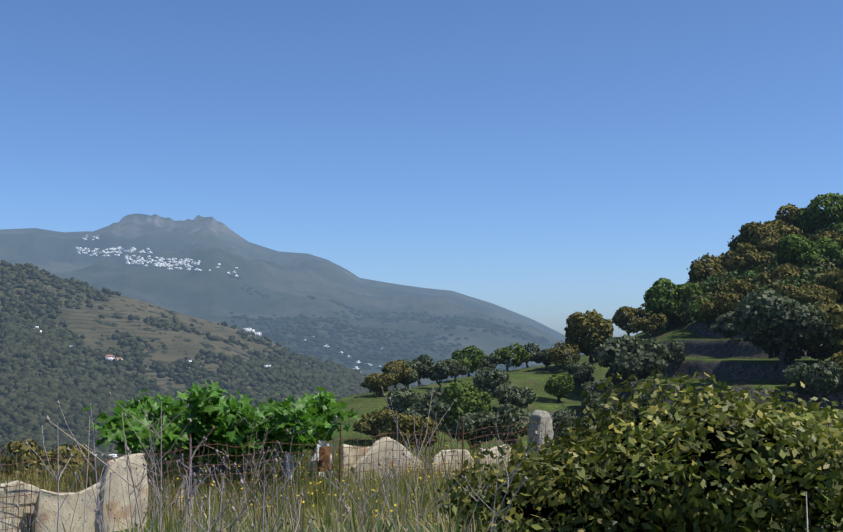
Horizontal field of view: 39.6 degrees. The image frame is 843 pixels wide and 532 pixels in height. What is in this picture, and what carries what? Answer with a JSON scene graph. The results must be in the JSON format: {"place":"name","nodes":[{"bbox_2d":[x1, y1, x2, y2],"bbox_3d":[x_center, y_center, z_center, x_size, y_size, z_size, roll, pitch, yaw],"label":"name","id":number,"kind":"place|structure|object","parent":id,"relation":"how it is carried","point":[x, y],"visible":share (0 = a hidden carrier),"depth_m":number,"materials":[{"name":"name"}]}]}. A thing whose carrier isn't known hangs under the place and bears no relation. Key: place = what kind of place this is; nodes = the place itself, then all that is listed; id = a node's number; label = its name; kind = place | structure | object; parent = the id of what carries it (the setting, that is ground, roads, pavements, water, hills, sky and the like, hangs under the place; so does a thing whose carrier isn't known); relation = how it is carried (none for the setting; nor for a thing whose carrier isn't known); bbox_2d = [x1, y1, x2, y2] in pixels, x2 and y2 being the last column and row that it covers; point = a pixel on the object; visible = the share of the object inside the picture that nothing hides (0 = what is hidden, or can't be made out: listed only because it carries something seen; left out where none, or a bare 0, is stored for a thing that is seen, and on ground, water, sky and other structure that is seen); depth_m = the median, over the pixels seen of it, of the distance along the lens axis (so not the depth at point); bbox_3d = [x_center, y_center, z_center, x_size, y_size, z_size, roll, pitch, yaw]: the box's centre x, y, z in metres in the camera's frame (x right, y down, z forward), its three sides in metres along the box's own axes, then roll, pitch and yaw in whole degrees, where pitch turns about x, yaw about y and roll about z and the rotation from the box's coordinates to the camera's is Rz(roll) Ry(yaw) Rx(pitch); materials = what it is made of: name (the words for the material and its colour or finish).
{"place":"outdoors","nodes":[
{"label":"outdoors","id":0,"kind":"place"},
{"bbox_2d":[0,214,842,531],"bbox_3d":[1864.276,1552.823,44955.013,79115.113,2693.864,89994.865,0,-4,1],"label":"terrain","id":1,"kind":"structure","parent":0,"point":[204,300],"depth_m":4574.49,"materials":[{"name":"green plant"}]},
{"bbox_2d":[0,468,25,482],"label":"bush","id":2,"kind":"object","parent":1,"relation":"on","point":[4,472],"visible":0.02,"depth_m":81.42,"materials":[{"name":"green plant"}]},
{"bbox_2d":[0,480,38,531],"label":"stone slab","id":3,"kind":"structure","parent":1,"relation":"on","point":[26,488],"depth_m":13.93,"materials":[{"name":"beige stone"}]},
{"bbox_2d":[0,439,99,483],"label":"oak tree","id":4,"kind":"object","parent":1,"relation":"on","point":[22,453],"visible":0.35,"depth_m":83.11,"materials":[{"name":"green plant"}]},
{"bbox_2d":[32,482,100,531],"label":"stone slab","id":5,"kind":"structure","parent":1,"relation":"on","point":[49,514],"depth_m":14.16,"materials":[{"name":"beige stone"}]},
{"bbox_2d":[99,453,147,531],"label":"stone slab","id":6,"kind":"structure","parent":1,"relation":"on","point":[116,488],"depth_m":14.63,"materials":[{"name":"beige stone"}]},
{"bbox_2d":[75,235,237,273],"bbox_3d":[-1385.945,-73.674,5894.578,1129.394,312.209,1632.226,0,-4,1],"label":"village houses","id":7,"kind":"structure","parent":1,"relation":"on","point":[180,262],"depth_m":5533.51,"materials":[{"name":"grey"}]},
{"bbox_2d":[173,475,191,513],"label":"stone slab","id":8,"kind":"structure","parent":1,"relation":"on","point":[185,489],"depth_m":16.17,"materials":[{"name":"grey stone"}]},
{"bbox_2d":[31,271,381,456],"bbox_3d":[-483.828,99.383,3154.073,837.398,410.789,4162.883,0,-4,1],"label":"houses","id":9,"kind":"structure","parent":1,"relation":"on","point":[111,357],"depth_m":1871.57,"materials":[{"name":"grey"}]},
{"bbox_2d":[82,381,360,483],"bbox_3d":[-3.260,2.787,19.563,4.560,1.778,3.996,0,-4,1],"label":"fig tree","id":10,"kind":"object","parent":1,"relation":"on","point":[231,409],"depth_m":18.87,"materials":[{"name":"green plant"}]},
{"bbox_2d":[0,418,545,531],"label":"wire fence","id":11,"kind":"object","parent":1,"relation":"on","point":[290,461],"visible":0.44,"depth_m":16.74,"materials":[{"name":"grey"}]},
{"bbox_2d":[0,386,567,531],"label":"dry weed stalks","id":12,"kind":"object","parent":1,"relation":"on","point":[241,482],"visible":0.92,"depth_m":6.09,"materials":[{"name":"plant"}]},
{"bbox_2d":[282,452,294,480],"bbox_3d":[-2.268,3.469,19.941,0.140,0.966,0.344,4,-1,27],"label":"stone post","id":13,"kind":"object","parent":1,"relation":"on","point":[284,460],"depth_m":19.88,"materials":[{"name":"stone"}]},
{"bbox_2d":[0,260,582,473],"bbox_3d":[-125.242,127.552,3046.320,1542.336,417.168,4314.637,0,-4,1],"label":"trees","id":14,"kind":"object","parent":1,"relation":"on","point":[49,387],"visible":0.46,"depth_m":1515.30,"materials":[{"name":"green plant"}]},
{"bbox_2d":[310,428,333,479],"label":"stone slab","id":15,"kind":"structure","parent":1,"relation":"on","point":[312,465],"depth_m":20.06,"materials":[{"name":"stone"}]},
{"bbox_2d":[318,446,331,471],"bbox_3d":[-1.653,3.290,19.973,0.124,0.420,0.300,-3,-5,45],"label":"rusty sheet","id":16,"kind":"object","parent":1,"relation":"on","point":[325,455],"visible":0.73,"depth_m":19.96,"materials":[{"name":"brown metal"}]},
{"bbox_2d":[341,444,369,477],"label":"stone slab","id":17,"kind":"structure","parent":1,"relation":"on","point":[354,450],"depth_m":20.31,"materials":[{"name":"beige stone"}]},
{"bbox_2d":[360,374,379,391],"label":"olive tree","id":18,"kind":"object","parent":1,"relation":"on","point":[364,384],"visible":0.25,"depth_m":117.83,"materials":[{"name":"green plant"}]},
{"bbox_2d":[352,408,406,440],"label":"oak tree","id":19,"kind":"object","parent":1,"relation":"on","point":[386,417],"visible":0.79,"depth_m":91.66,"materials":[{"name":"green plant"}]},
{"bbox_2d":[365,372,396,396],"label":"oak tree","id":20,"kind":"object","parent":1,"relation":"on","point":[385,382],"visible":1,"depth_m":112.95,"materials":[{"name":"green plant"}]},
{"bbox_2d":[350,437,423,482],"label":"stone slab","id":21,"kind":"structure","parent":1,"relation":"on","point":[375,448],"depth_m":20.05,"materials":[{"name":"beige stone"}]},
{"bbox_2d":[177,442,605,526],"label":"yellow flowers","id":22,"kind":"object","parent":1,"relation":"on","point":[310,483],"visible":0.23,"depth_m":16.84,"materials":[{"name":"yellow plant"}]},
{"bbox_2d":[381,359,413,389],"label":"oak tree","id":23,"kind":"object","parent":1,"relation":"on","point":[394,367],"visible":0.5,"depth_m":120.98,"materials":[{"name":"green plant"}]},
{"bbox_2d":[396,366,418,388],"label":"olive tree","id":24,"kind":"object","parent":1,"relation":"on","point":[415,378],"visible":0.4,"depth_m":121.72,"materials":[{"name":"green plant"}]},
{"bbox_2d":[383,385,449,424],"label":"olive tree","id":25,"kind":"object","parent":1,"relation":"on","point":[400,402],"visible":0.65,"depth_m":97.38,"materials":[{"name":"green plant"}]},
{"bbox_2d":[398,354,434,385],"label":"olive tree","id":26,"kind":"object","parent":1,"relation":"on","point":[420,365],"visible":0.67,"depth_m":128.58,"materials":[{"name":"green plant"}]},
{"bbox_2d":[395,414,438,451],"bbox_3d":[-0.101,3.902,25.735,0.973,1.315,1.186,0,-4,1],"label":"shrub","id":27,"kind":"object","parent":1,"relation":"on","point":[412,420],"visible":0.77,"depth_m":25.45,"materials":[{"name":"green plant"}]},
{"bbox_2d":[0,435,842,531],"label":"grass","id":28,"kind":"structure","parent":1,"relation":"on","point":[49,485],"depth_m":16.33,"materials":[{"name":"green plant"}]},
{"bbox_2d":[428,360,451,388],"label":"olive tree","id":29,"kind":"object","parent":1,"relation":"on","point":[438,370],"visible":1,"depth_m":125.08,"materials":[{"name":"green plant"}]},
{"bbox_2d":[424,386,469,411],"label":"olive tree","id":30,"kind":"object","parent":1,"relation":"on","point":[428,394],"visible":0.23,"depth_m":109.07,"materials":[{"name":"green plant"}]},
{"bbox_2d":[428,449,473,477],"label":"stone slab","id":31,"kind":"structure","parent":1,"relation":"on","point":[438,460],"depth_m":20.52,"materials":[{"name":"beige stone"}]},
{"bbox_2d":[443,359,469,380],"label":"olive tree","id":32,"kind":"object","parent":1,"relation":"on","point":[457,367],"visible":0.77,"depth_m":132.76,"materials":[{"name":"green plant"}]},
{"bbox_2d":[435,381,493,426],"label":"oak tree","id":33,"kind":"object","parent":1,"relation":"on","point":[476,399],"visible":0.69,"depth_m":104.87,"materials":[{"name":"green plant"}]},
{"bbox_2d":[451,345,484,376],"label":"oak tree","id":34,"kind":"object","parent":1,"relation":"on","point":[475,360],"visible":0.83,"depth_m":139.57,"materials":[{"name":"green plant"}]},
{"bbox_2d":[447,409,495,449],"bbox_3d":[1.158,3.804,25.807,1.299,1.261,0.979,3,-5,-43],"label":"olive tree","id":35,"kind":"object","parent":1,"relation":"on","point":[470,425],"visible":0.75,"depth_m":25.56,"materials":[{"name":"green plant"}]},
{"bbox_2d":[473,354,500,371],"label":"olive tree","id":36,"kind":"object","parent":1,"relation":"on","point":[490,360],"visible":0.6,"depth_m":143.89,"materials":[{"name":"green plant"}]},
{"bbox_2d":[471,366,508,397],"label":"olive tree","id":37,"kind":"object","parent":1,"relation":"on","point":[480,379],"visible":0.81,"depth_m":116.12,"materials":[{"name":"green plant"}]},
{"bbox_2d":[476,444,510,473],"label":"stone slab","id":38,"kind":"structure","parent":1,"relation":"on","point":[496,452],"depth_m":20.73,"materials":[{"name":"beige stone"}]},
{"bbox_2d":[476,403,529,448],"bbox_3d":[1.888,3.700,25.698,1.422,1.410,1.281,0,-4,1],"label":"olive tree","id":39,"kind":"object","parent":1,"relation":"on","point":[504,412],"visible":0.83,"depth_m":25.53,"materials":[{"name":"green plant"}]},
{"bbox_2d":[489,342,530,370],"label":"oak tree","id":40,"kind":"object","parent":1,"relation":"on","point":[504,353],"visible":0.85,"depth_m":147.08,"materials":[{"name":"green plant"}]},
{"bbox_2d":[494,381,535,421],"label":"olive tree","id":41,"kind":"object","parent":1,"relation":"on","point":[515,392],"visible":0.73,"depth_m":113.52,"materials":[{"name":"green plant"}]},
{"bbox_2d":[516,342,539,367],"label":"olive tree","id":42,"kind":"object","parent":1,"relation":"on","point":[536,349],"visible":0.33,"depth_m":151.46,"materials":[{"name":"green plant"}]},
{"bbox_2d":[528,410,553,462],"bbox_3d":[2.211,3.354,21.679,0.478,1.380,0.319,3,-3,-41],"label":"stone gate post","id":43,"kind":"object","parent":1,"relation":"on","point":[541,417],"visible":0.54,"depth_m":21.56,"materials":[{"name":"grey stone"}]},
{"bbox_2d":[532,349,559,369],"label":"olive tree","id":44,"kind":"object","parent":1,"relation":"on","point":[540,357],"visible":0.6,"depth_m":145.23,"materials":[{"name":"green plant"}]},
{"bbox_2d":[544,372,574,401],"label":"oak tree","id":45,"kind":"object","parent":1,"relation":"on","point":[551,387],"visible":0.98,"depth_m":122.52,"materials":[{"name":"green plant"}]},
{"bbox_2d":[546,340,580,371],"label":"oak tree","id":46,"kind":"object","parent":1,"relation":"on","point":[560,358],"visible":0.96,"depth_m":141.74,"materials":[{"name":"green plant"}]},
{"bbox_2d":[552,408,589,439],"bbox_3d":[3.248,3.746,25.676,1.131,1.304,0.940,2,-4,-29],"label":"bush","id":47,"kind":"object","parent":1,"relation":"on","point":[568,416],"visible":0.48,"depth_m":25.41,"materials":[{"name":"green plant"}]},
{"bbox_2d":[566,362,595,389],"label":"olive tree","id":48,"kind":"object","parent":1,"relation":"on","point":[584,371],"visible":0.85,"depth_m":130.65,"materials":[{"name":"green plant"}]},
{"bbox_2d":[564,309,613,362],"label":"oak tree","id":49,"kind":"object","parent":1,"relation":"on","point":[582,331],"visible":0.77,"depth_m":144.67,"materials":[{"name":"green plant"}]},
{"bbox_2d":[581,379,614,403],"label":"olive tree","id":50,"kind":"object","parent":1,"relation":"on","point":[589,385],"visible":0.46,"depth_m":117.60,"materials":[{"name":"green plant"}]},
{"bbox_2d":[581,392,618,418],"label":"olive tree","id":51,"kind":"object","parent":1,"relation":"on","point":[595,396],"visible":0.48,"depth_m":114.17,"materials":[{"name":"green plant"}]},
{"bbox_2d":[605,369,619,383],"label":"olive tree","id":52,"kind":"object","parent":1,"relation":"on","point":[609,373],"visible":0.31,"depth_m":128.60,"materials":[{"name":"green plant"}]},
{"bbox_2d":[611,306,645,336],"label":"oak tree","id":53,"kind":"object","parent":1,"relation":"on","point":[621,319],"visible":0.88,"depth_m":175.49,"materials":[{"name":"green plant"}]},
{"bbox_2d":[590,334,668,388],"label":"olive tree","id":54,"kind":"object","parent":1,"relation":"on","point":[640,358],"visible":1,"depth_m":126.10,"materials":[{"name":"green plant"}]},
{"bbox_2d":[433,368,842,531],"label":"lentisk shrub","id":55,"kind":"object","parent":1,"relation":"on","point":[659,476],"visible":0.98,"depth_m":6.37,"materials":[{"name":"green plant"}]},
{"bbox_2d":[629,379,662,409],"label":"olive tree","id":56,"kind":"object","parent":1,"relation":"on","point":[655,385],"visible":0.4,"depth_m":112.79,"materials":[{"name":"green plant"}]},
{"bbox_2d":[631,313,667,338],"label":"oak tree","id":57,"kind":"object","parent":1,"relation":"on","point":[657,325],"visible":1,"depth_m":160.70,"materials":[{"name":"green plant"}]},
{"bbox_2d":[643,277,702,330],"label":"oak tree","id":58,"kind":"object","parent":1,"relation":"on","point":[657,295],"visible":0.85,"depth_m":163.19,"materials":[{"name":"green plant"}]},
{"bbox_2d":[660,340,686,370],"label":"olive tree","id":59,"kind":"object","parent":1,"relation":"on","point":[676,349],"visible":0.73,"depth_m":133.32,"materials":[{"name":"green plant"}]},
{"bbox_2d":[686,253,722,282],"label":"oak tree","id":60,"kind":"object","parent":1,"relation":"on","point":[700,269],"visible":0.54,"depth_m":185.33,"materials":[{"name":"green plant"}]},
{"bbox_2d":[689,297,721,329],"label":"oak tree","id":61,"kind":"object","parent":1,"relation":"on","point":[696,313],"visible":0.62,"depth_m":151.92,"materials":[{"name":"green plant"}]},
{"bbox_2d":[700,291,739,316],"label":"oak tree","id":62,"kind":"object","parent":1,"relation":"on","point":[727,305],"visible":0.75,"depth_m":148.97,"materials":[{"name":"green plant"}]},
{"bbox_2d":[709,311,742,344],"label":"olive tree","id":63,"kind":"object","parent":1,"relation":"on","point":[723,328],"visible":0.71,"depth_m":135.79,"materials":[{"name":"green plant"}]},
{"bbox_2d":[716,249,745,268],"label":"oak tree","id":64,"kind":"object","parent":1,"relation":"on","point":[726,255],"visible":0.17,"depth_m":189.57,"materials":[{"name":"green plant"}]},
{"bbox_2d":[718,279,753,302],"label":"oak tree","id":65,"kind":"object","parent":1,"relation":"on","point":[736,286],"visible":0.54,"depth_m":154.70,"materials":[{"name":"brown plant"}]},
{"bbox_2d":[638,224,842,328],"bbox_3d":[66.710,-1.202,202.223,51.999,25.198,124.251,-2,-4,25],"label":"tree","id":66,"kind":"object","parent":1,"relation":"on","point":[710,285],"visible":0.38,"depth_m":161.74,"materials":[{"name":"green plant"}]},
{"bbox_2d":[723,242,775,275],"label":"oak tree","id":67,"kind":"object","parent":1,"relation":"on","point":[754,256],"visible":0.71,"depth_m":175.08,"materials":[{"name":"green plant"}]},
{"bbox_2d":[727,219,802,252],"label":"oak tree","id":68,"kind":"object","parent":1,"relation":"on","point":[752,233],"visible":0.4,"depth_m":188.16,"materials":[{"name":"green plant"}]},
{"bbox_2d":[755,237,780,260],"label":"oak tree","id":69,"kind":"object","parent":1,"relation":"on","point":[772,245],"visible":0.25,"depth_m":179.69,"materials":[{"name":"green plant"}]},
{"bbox_2d":[755,263,801,285],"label":"oak tree","id":70,"kind":"object","parent":1,"relation":"on","point":[782,269],"visible":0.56,"depth_m":156.44,"materials":[{"name":"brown plant"}]},
{"bbox_2d":[729,290,833,370],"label":"olive tree","id":71,"kind":"object","parent":1,"relation":"on","point":[763,319],"visible":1,"depth_m":117.15,"materials":[{"name":"green plant"}]},
{"bbox_2d":[775,203,813,237],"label":"oak tree","id":72,"kind":"object","parent":1,"relation":"on","point":[782,215],"visible":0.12,"depth_m":204.43,"materials":[{"name":"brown plant"}]},
{"bbox_2d":[775,283,840,304],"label":"oak tree","id":73,"kind":"object","parent":1,"relation":"on","point":[806,293],"visible":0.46,"depth_m":136.39,"materials":[{"name":"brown plant"}]},
{"bbox_2d":[775,234,842,270],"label":"oak tree","id":74,"kind":"object","parent":1,"relation":"on","point":[792,247],"visible":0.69,"depth_m":160.76,"materials":[{"name":"green plant"}]},
{"bbox_2d":[783,360,842,408],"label":"olive tree","id":75,"kind":"object","parent":1,"relation":"on","point":[825,372],"visible":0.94,"depth_m":110.72,"materials":[{"name":"green plant"}]},
{"bbox_2d":[791,302,842,360],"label":"oak tree","id":76,"kind":"object","parent":1,"relation":"on","point":[830,347],"visible":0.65,"depth_m":117.55,"materials":[{"name":"green plant"}]},
{"bbox_2d":[795,193,842,234],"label":"oak tree","id":77,"kind":"object","parent":1,"relation":"on","point":[830,214],"visible":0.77,"depth_m":197.41,"materials":[{"name":"green plant"}]},
{"bbox_2d":[807,230,842,249],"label":"oak tree","id":78,"kind":"object","parent":1,"relation":"on","point":[836,236],"visible":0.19,"depth_m":168.09,"materials":[{"name":"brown plant"}]},
{"bbox_2d":[820,269,842,303],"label":"oak tree","id":79,"kind":"object","parent":1,"relation":"on","point":[832,279],"visible":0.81,"depth_m":141.45,"materials":[{"name":"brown plant"}]},
{"bbox_2d":[828,350,842,382],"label":"oak tree","id":80,"kind":"object","parent":1,"relation":"on","point":[839,359],"visible":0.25,"depth_m":114.15,"materials":[{"name":"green plant"}]},
{"bbox_2d":[0,0,842,338],"label":"sky","id":81,"kind":"structure","parent":0,"point":[546,162],"materials":[{"name":"blue"}]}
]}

